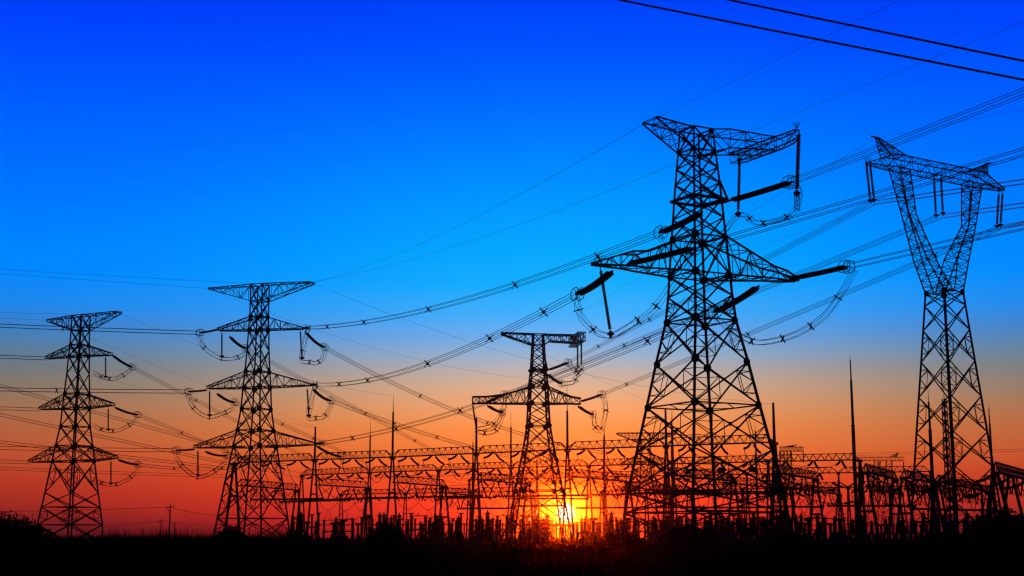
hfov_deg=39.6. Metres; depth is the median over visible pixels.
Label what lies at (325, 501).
tube busbar
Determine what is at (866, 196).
conductor bundle
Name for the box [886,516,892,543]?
post insulator
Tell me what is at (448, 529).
disconnector
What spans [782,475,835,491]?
slack cable
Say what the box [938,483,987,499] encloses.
slack cable
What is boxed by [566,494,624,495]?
tube busbar
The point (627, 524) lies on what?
circuit breaker
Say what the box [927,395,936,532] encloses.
lightning mast
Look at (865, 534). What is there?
current transformer
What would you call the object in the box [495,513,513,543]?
disconnector
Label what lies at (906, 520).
bus gantry
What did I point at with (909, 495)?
bus gantry
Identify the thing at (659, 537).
current transformer
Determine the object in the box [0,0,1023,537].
sky
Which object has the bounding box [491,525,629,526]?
connecting rail
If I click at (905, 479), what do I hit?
slack cable
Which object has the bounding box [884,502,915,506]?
tube busbar
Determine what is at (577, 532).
disconnector
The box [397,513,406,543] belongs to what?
current transformer
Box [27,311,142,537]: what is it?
lattice pylon
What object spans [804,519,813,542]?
circuit breaker
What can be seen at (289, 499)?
tube busbar
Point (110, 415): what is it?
conductor bundle
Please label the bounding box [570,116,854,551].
lattice pylon
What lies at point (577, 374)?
jumper loop
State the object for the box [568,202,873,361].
conductor bundle
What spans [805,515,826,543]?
disconnector
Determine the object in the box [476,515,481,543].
post insulator
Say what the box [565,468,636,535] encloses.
bus gantry
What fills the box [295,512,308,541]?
current transformer
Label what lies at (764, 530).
disconnector
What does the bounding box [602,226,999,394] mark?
conductor bundle
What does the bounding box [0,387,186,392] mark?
conductor bundle
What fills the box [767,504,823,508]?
tube busbar
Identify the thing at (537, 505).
tube busbar
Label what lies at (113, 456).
conductor bundle
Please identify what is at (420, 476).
strain wire
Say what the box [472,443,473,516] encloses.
lightning mast
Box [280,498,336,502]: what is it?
tube busbar
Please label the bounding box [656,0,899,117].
ground wire
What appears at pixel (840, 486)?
slack cable
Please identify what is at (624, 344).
conductor bundle
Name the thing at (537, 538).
current transformer
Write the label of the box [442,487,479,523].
bus gantry
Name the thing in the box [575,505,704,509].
tube busbar
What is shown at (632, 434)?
lattice pylon
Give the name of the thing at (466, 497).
tube busbar
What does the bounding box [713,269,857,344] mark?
jumper loop
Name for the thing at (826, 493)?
bus gantry
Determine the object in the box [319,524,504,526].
connecting rail
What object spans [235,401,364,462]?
conductor bundle
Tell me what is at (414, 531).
post insulator
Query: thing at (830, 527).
circuit breaker
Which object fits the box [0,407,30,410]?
conductor bundle
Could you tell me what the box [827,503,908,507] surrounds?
tube busbar
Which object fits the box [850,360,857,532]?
lightning mast
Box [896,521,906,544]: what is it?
circuit breaker
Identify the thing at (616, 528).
post insulator
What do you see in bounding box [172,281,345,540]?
lattice pylon
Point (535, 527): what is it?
current transformer
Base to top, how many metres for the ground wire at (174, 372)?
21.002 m
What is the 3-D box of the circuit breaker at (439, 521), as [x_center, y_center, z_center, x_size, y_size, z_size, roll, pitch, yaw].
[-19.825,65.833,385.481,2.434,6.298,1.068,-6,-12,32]
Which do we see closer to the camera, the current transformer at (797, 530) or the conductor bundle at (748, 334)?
the conductor bundle at (748, 334)
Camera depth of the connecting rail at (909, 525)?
325.40 m
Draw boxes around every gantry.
[224,395,783,542]
[233,479,300,529]
[296,419,867,541]
[312,478,371,536]
[337,487,534,541]
[389,475,451,542]
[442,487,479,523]
[465,431,930,540]
[473,472,534,542]
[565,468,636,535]
[599,479,984,541]
[628,481,690,523]
[665,466,743,542]
[717,475,784,502]
[767,464,827,543]
[783,482,846,538]
[856,463,907,543]
[870,484,908,536]
[895,469,942,542]
[904,484,930,529]
[934,474,997,530]
[962,461,1023,520]
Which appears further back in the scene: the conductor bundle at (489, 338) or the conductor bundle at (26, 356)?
the conductor bundle at (26, 356)
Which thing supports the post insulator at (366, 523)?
on the ground at (736, 546)
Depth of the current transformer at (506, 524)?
385.56 m
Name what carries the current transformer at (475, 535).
on the ground at (736, 546)
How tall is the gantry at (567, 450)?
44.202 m
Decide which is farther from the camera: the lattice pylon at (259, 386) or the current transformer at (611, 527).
the current transformer at (611, 527)
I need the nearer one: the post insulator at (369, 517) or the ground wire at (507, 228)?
the ground wire at (507, 228)
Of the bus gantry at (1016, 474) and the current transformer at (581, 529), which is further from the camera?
the current transformer at (581, 529)
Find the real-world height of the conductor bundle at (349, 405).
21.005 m
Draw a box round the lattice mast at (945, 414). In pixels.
[942,388,953,531]
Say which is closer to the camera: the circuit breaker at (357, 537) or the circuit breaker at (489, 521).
the circuit breaker at (489, 521)
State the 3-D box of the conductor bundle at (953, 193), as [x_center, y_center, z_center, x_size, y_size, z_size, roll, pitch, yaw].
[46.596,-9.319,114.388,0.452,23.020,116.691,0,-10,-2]
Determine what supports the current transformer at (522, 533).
on the ground at (736, 546)
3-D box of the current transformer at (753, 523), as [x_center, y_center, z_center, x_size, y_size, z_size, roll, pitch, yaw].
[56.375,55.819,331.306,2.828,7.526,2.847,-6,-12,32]
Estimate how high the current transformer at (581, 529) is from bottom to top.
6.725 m
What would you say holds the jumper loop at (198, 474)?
hanging from the lattice pylon at (259, 386)
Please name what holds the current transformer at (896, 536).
on the ground at (736, 546)
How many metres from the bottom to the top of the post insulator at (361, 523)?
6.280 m
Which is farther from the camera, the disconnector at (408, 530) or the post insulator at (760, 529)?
the disconnector at (408, 530)
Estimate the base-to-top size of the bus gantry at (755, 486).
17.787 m
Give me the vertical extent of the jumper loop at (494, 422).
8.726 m
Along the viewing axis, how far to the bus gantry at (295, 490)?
414.14 m
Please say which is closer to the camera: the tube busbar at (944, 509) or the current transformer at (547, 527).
the tube busbar at (944, 509)
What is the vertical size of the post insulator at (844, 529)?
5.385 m
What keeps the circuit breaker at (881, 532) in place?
on the ground at (736, 546)
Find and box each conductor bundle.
[0,324,199,334]
[0,355,45,359]
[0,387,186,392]
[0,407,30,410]
[0,413,233,465]
[0,440,230,469]
[0,446,175,451]
[0,467,233,477]
[1,384,229,450]
[132,366,318,464]
[138,414,259,465]
[139,463,234,470]
[229,454,284,465]
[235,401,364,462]
[249,349,448,457]
[309,230,658,328]
[321,310,712,444]
[326,347,605,453]
[330,400,511,457]
[335,292,574,386]
[505,215,939,393]
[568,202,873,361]
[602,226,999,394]
[693,147,1023,249]
[791,87,1023,183]
[847,222,1023,268]
[871,179,1023,204]
[941,202,1023,217]
[997,221,1023,229]
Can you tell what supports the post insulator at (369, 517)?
on the ground at (736, 546)
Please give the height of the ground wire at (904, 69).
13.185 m
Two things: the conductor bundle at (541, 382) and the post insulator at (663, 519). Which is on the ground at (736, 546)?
the post insulator at (663, 519)
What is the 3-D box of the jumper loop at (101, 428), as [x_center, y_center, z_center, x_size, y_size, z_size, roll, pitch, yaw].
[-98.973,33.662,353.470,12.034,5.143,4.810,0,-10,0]
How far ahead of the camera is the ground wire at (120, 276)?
324.64 m
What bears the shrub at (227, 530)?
on the ground at (736, 546)
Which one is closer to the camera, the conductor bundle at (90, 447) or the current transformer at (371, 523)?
the conductor bundle at (90, 447)
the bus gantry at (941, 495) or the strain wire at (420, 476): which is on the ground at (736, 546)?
the bus gantry at (941, 495)
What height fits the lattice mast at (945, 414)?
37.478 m
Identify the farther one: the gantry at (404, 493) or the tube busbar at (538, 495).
the gantry at (404, 493)
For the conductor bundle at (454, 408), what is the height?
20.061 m
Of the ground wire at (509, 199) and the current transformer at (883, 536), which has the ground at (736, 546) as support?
the current transformer at (883, 536)
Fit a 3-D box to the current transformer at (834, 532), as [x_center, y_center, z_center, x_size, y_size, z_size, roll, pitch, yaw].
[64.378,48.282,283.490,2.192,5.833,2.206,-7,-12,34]
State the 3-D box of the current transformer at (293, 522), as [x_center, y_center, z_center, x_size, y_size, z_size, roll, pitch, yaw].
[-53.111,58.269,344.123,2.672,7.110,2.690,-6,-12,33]
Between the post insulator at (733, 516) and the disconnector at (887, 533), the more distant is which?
the post insulator at (733, 516)
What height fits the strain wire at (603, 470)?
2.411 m
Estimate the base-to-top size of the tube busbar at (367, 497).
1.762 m
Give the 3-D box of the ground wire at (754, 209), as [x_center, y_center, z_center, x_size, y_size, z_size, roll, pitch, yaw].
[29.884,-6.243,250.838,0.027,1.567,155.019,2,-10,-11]
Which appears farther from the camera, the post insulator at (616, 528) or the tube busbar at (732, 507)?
the tube busbar at (732, 507)
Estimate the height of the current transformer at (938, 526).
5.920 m
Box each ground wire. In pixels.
[2,269,252,283]
[4,354,313,427]
[8,274,209,288]
[52,322,307,424]
[125,315,390,395]
[213,290,560,381]
[307,165,671,282]
[314,124,642,282]
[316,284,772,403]
[581,139,873,311]
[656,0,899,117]
[752,21,1023,130]
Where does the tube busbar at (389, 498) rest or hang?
attached to the gantry at (567, 450)
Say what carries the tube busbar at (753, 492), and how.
attached to the gantry at (848, 499)
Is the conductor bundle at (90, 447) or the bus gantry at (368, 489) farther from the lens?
the bus gantry at (368, 489)
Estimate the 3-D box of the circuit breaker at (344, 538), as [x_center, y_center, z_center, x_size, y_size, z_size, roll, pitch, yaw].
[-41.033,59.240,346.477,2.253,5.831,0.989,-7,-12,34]
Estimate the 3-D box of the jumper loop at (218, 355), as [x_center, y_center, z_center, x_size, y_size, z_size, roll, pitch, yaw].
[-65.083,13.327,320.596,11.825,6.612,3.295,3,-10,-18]
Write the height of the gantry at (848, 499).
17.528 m
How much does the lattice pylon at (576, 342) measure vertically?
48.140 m
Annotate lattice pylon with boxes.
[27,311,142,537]
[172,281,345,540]
[472,331,605,543]
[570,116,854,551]
[616,432,675,530]
[864,136,1004,548]
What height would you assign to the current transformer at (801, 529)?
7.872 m
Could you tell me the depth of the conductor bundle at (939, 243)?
130.53 m
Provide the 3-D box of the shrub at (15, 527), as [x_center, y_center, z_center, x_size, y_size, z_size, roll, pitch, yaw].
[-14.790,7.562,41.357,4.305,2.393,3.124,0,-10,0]
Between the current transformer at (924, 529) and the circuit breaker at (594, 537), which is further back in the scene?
the circuit breaker at (594, 537)
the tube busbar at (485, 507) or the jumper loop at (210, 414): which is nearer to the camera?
the jumper loop at (210, 414)
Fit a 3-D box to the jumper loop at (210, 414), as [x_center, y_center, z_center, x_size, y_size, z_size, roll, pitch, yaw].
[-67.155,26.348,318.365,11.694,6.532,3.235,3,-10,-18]
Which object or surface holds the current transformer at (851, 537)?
on the ground at (736, 546)
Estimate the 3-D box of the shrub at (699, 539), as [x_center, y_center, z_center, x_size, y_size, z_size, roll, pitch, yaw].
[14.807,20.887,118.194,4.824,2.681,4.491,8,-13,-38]
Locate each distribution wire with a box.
[0,507,164,511]
[800,451,1015,456]
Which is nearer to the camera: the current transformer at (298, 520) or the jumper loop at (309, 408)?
the jumper loop at (309, 408)
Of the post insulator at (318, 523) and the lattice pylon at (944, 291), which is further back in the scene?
the post insulator at (318, 523)
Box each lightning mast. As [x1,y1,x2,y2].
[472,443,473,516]
[603,427,605,531]
[671,419,674,526]
[755,431,758,541]
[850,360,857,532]
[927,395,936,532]
[988,405,996,515]
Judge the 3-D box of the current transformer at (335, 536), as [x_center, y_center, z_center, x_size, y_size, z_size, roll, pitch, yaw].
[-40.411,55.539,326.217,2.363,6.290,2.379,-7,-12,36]
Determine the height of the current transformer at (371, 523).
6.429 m
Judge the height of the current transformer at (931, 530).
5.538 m
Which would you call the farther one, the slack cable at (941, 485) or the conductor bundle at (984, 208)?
the slack cable at (941, 485)
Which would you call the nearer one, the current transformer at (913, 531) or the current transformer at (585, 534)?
the current transformer at (913, 531)
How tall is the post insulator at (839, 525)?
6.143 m
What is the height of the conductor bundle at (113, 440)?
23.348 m
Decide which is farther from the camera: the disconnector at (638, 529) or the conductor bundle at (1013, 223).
the disconnector at (638, 529)
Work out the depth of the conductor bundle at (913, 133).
126.35 m
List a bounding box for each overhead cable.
[618,0,1023,80]
[727,0,1023,61]
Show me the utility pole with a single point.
(169, 515)
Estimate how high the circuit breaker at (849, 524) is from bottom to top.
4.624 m
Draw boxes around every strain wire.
[285,469,388,478]
[366,467,464,476]
[561,460,644,471]
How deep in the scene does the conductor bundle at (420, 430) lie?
346.65 m
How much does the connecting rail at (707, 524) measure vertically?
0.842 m
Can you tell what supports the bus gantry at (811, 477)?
on the ground at (736, 546)
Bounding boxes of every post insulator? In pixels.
[309,514,314,542]
[316,512,319,541]
[359,517,362,542]
[365,514,369,543]
[368,515,371,535]
[413,518,417,541]
[458,513,462,543]
[468,519,472,542]
[472,519,474,542]
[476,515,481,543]
[526,517,529,542]
[605,515,607,530]
[613,517,618,532]
[660,516,666,541]
[718,514,721,543]
[730,515,735,542]
[736,515,742,542]
[759,516,761,543]
[836,519,841,542]
[842,518,845,544]
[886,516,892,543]
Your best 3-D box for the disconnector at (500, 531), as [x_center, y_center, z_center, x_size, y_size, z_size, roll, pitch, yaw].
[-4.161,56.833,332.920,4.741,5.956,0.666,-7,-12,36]
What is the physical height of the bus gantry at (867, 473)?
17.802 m
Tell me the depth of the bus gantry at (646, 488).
427.45 m
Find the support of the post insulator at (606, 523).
on the ground at (736, 546)
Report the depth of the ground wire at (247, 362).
385.40 m
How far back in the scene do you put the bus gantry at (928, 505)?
451.06 m
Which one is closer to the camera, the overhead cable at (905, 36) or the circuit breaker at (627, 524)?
the overhead cable at (905, 36)
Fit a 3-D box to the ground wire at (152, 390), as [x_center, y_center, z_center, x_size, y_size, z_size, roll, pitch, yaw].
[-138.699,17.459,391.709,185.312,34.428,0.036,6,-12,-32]
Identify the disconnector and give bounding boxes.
[322,518,334,541]
[339,517,355,543]
[395,518,409,542]
[409,514,427,543]
[441,523,452,539]
[447,519,459,542]
[493,518,502,543]
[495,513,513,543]
[576,523,589,542]
[597,522,609,542]
[629,520,640,537]
[650,518,665,542]
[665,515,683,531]
[748,517,766,543]
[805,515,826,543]
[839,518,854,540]
[886,522,899,543]
[902,521,918,539]
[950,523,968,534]
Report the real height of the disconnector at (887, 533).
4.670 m
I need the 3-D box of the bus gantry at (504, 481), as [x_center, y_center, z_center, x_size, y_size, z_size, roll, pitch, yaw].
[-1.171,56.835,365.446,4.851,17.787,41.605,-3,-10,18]
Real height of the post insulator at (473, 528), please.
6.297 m
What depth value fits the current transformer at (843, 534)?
378.28 m
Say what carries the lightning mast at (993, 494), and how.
on the ground at (736, 546)
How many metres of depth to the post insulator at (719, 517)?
329.12 m
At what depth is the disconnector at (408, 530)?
392.83 m
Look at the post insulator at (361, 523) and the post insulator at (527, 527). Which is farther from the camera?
the post insulator at (527, 527)
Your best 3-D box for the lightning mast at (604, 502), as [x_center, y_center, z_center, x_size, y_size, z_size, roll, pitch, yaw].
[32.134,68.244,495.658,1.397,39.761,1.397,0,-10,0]
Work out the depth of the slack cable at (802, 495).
333.00 m
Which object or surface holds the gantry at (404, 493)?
on the ground at (736, 546)
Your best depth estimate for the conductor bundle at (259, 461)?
373.94 m
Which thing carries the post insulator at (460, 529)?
on the ground at (736, 546)
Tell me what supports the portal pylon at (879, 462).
on the ground at (736, 546)
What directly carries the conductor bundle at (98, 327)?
hanging from the lattice pylon at (259, 386)
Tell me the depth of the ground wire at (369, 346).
347.17 m
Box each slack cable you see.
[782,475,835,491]
[794,491,853,503]
[832,482,899,491]
[869,475,937,491]
[903,478,976,494]
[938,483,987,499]
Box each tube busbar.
[250,497,322,500]
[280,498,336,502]
[292,500,350,502]
[337,495,397,500]
[351,495,411,500]
[416,494,482,498]
[447,497,496,499]
[457,506,510,509]
[493,493,584,497]
[510,504,564,506]
[526,496,587,499]
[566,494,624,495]
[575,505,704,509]
[618,491,708,495]
[695,506,767,508]
[716,491,789,495]
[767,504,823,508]
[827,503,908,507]
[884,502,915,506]
[913,507,990,510]
[914,520,972,523]
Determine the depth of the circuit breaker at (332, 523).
389.19 m
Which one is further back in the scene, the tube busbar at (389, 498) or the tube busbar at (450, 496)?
the tube busbar at (389, 498)
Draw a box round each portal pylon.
[774,445,803,529]
[852,453,903,540]
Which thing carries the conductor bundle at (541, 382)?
hanging from the lattice pylon at (703, 280)
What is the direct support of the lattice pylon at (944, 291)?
on the ground at (736, 546)
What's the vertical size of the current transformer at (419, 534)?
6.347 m
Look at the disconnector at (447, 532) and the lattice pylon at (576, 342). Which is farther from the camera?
the disconnector at (447, 532)
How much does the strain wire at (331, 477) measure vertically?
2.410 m
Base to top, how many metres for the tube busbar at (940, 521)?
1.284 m
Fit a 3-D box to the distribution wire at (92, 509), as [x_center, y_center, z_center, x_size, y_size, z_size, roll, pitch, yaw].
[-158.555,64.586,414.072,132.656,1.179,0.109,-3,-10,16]
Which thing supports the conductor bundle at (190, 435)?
hanging from the lattice pylon at (65, 394)
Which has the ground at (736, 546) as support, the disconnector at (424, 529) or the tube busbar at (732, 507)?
the disconnector at (424, 529)
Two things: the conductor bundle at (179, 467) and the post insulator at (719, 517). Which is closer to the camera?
the post insulator at (719, 517)
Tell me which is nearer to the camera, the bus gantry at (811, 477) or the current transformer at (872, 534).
the bus gantry at (811, 477)
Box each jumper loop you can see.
[92,464,140,486]
[93,369,133,380]
[93,416,138,432]
[173,449,228,479]
[185,392,236,418]
[197,333,248,360]
[299,329,327,364]
[306,383,333,420]
[474,395,506,435]
[562,363,583,385]
[573,249,697,338]
[592,395,608,432]
[656,182,802,253]
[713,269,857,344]
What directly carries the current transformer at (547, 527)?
on the ground at (736, 546)
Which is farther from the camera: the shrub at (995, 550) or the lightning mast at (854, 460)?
the lightning mast at (854, 460)
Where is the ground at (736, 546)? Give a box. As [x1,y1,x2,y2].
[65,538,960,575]
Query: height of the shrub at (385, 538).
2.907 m
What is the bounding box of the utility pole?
[166,503,174,534]
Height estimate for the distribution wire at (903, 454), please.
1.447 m
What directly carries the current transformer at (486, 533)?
on the ground at (736, 546)
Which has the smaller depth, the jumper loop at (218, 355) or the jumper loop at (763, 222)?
the jumper loop at (763, 222)
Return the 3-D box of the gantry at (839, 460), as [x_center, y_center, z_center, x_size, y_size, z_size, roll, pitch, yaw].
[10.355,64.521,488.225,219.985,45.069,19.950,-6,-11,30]
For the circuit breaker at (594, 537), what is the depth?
340.68 m
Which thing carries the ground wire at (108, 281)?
attached to the lattice pylon at (259, 386)
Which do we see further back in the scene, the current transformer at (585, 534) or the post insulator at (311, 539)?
the post insulator at (311, 539)
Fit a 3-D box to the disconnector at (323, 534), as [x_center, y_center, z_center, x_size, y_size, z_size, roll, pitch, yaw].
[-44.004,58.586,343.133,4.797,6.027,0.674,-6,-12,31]
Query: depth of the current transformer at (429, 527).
361.28 m
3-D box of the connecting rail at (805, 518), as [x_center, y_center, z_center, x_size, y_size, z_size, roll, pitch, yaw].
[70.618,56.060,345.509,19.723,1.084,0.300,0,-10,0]
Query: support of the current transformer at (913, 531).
on the ground at (736, 546)
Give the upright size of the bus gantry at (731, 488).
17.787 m
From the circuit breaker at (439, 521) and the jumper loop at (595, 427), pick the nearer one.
the jumper loop at (595, 427)
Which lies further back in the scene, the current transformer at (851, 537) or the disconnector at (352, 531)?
the disconnector at (352, 531)
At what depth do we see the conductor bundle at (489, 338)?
189.83 m
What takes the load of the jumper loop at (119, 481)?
hanging from the lattice pylon at (65, 394)
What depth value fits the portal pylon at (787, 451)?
556.53 m
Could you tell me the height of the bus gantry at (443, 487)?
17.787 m
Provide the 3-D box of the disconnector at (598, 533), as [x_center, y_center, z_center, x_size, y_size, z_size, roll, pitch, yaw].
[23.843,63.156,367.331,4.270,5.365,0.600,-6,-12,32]
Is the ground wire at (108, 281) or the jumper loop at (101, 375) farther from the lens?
the jumper loop at (101, 375)
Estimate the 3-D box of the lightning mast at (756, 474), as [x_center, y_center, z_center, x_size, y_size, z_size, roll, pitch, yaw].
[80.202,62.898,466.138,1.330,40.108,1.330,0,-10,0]
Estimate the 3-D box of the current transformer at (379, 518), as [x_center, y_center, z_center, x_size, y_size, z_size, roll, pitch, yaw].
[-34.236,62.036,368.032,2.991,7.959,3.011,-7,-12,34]
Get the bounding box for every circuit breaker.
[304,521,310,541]
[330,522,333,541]
[342,520,347,542]
[355,523,359,541]
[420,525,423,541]
[437,519,442,542]
[486,519,494,543]
[589,518,598,542]
[595,522,600,540]
[625,517,631,536]
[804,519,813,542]
[826,523,835,544]
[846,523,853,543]
[878,524,885,542]
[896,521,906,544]
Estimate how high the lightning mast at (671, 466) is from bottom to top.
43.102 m
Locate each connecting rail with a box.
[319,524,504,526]
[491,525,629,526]
[625,524,794,525]
[762,516,842,519]
[854,525,971,527]
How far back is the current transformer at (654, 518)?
384.25 m
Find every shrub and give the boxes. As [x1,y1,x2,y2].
[0,510,65,547]
[214,528,246,538]
[365,520,404,555]
[600,530,642,553]
[657,523,722,554]
[955,506,1023,575]
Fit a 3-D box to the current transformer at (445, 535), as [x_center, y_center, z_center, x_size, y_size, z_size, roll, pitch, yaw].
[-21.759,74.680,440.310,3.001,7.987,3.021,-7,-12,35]
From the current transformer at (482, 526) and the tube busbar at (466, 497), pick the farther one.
the tube busbar at (466, 497)
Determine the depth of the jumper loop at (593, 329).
147.74 m
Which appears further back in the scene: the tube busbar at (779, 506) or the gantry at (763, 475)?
the gantry at (763, 475)
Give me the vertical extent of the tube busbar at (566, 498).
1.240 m
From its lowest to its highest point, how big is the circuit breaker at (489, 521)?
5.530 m
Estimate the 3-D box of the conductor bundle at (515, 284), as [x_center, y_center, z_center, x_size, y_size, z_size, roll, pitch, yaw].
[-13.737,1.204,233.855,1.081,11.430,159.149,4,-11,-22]
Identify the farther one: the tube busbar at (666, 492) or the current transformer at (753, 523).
the tube busbar at (666, 492)
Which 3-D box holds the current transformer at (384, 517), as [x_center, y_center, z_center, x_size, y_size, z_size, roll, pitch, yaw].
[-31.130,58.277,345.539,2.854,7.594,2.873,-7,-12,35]
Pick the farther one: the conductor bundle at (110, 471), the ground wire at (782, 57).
the conductor bundle at (110, 471)
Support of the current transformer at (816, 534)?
on the ground at (736, 546)
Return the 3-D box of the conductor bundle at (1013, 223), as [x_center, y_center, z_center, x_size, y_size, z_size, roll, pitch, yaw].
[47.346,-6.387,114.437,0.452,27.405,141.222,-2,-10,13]
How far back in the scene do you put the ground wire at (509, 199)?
185.85 m
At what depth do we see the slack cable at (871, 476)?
333.49 m
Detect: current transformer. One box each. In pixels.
[287,514,298,540]
[294,513,305,542]
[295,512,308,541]
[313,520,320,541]
[328,516,342,543]
[367,517,374,537]
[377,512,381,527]
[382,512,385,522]
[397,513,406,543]
[416,521,421,541]
[422,518,432,542]
[428,513,442,543]
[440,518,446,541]
[451,515,464,542]
[470,518,482,543]
[479,510,495,543]
[480,518,484,542]
[502,516,509,541]
[516,513,530,542]
[529,515,535,542]
[530,513,544,543]
[541,515,554,542]
[575,517,588,542]
[579,517,591,543]
[605,510,614,537]
[649,515,657,542]
[655,518,661,542]
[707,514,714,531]
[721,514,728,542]
[747,514,759,543]
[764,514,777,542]
[793,514,801,536]
[797,513,806,537]
[812,515,823,542]
[828,515,842,544]
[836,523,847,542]
[847,518,859,543]
[859,514,869,543]
[866,520,877,542]
[881,517,892,542]
[893,515,906,543]
[907,517,916,543]
[917,510,930,544]
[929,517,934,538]
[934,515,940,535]
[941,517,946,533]
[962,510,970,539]
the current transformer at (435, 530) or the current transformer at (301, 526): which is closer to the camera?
the current transformer at (435, 530)
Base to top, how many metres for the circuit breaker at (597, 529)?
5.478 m
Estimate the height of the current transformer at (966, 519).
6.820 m
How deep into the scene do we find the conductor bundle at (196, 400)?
384.69 m
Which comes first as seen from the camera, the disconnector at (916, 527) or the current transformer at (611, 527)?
the disconnector at (916, 527)
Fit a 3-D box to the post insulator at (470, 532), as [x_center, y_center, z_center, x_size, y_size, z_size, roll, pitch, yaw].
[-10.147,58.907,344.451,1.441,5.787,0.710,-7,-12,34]
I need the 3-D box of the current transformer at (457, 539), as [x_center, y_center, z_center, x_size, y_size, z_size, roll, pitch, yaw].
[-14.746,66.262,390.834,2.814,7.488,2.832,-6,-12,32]
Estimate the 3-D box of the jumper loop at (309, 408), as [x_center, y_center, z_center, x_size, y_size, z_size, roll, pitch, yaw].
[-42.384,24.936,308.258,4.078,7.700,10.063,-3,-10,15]

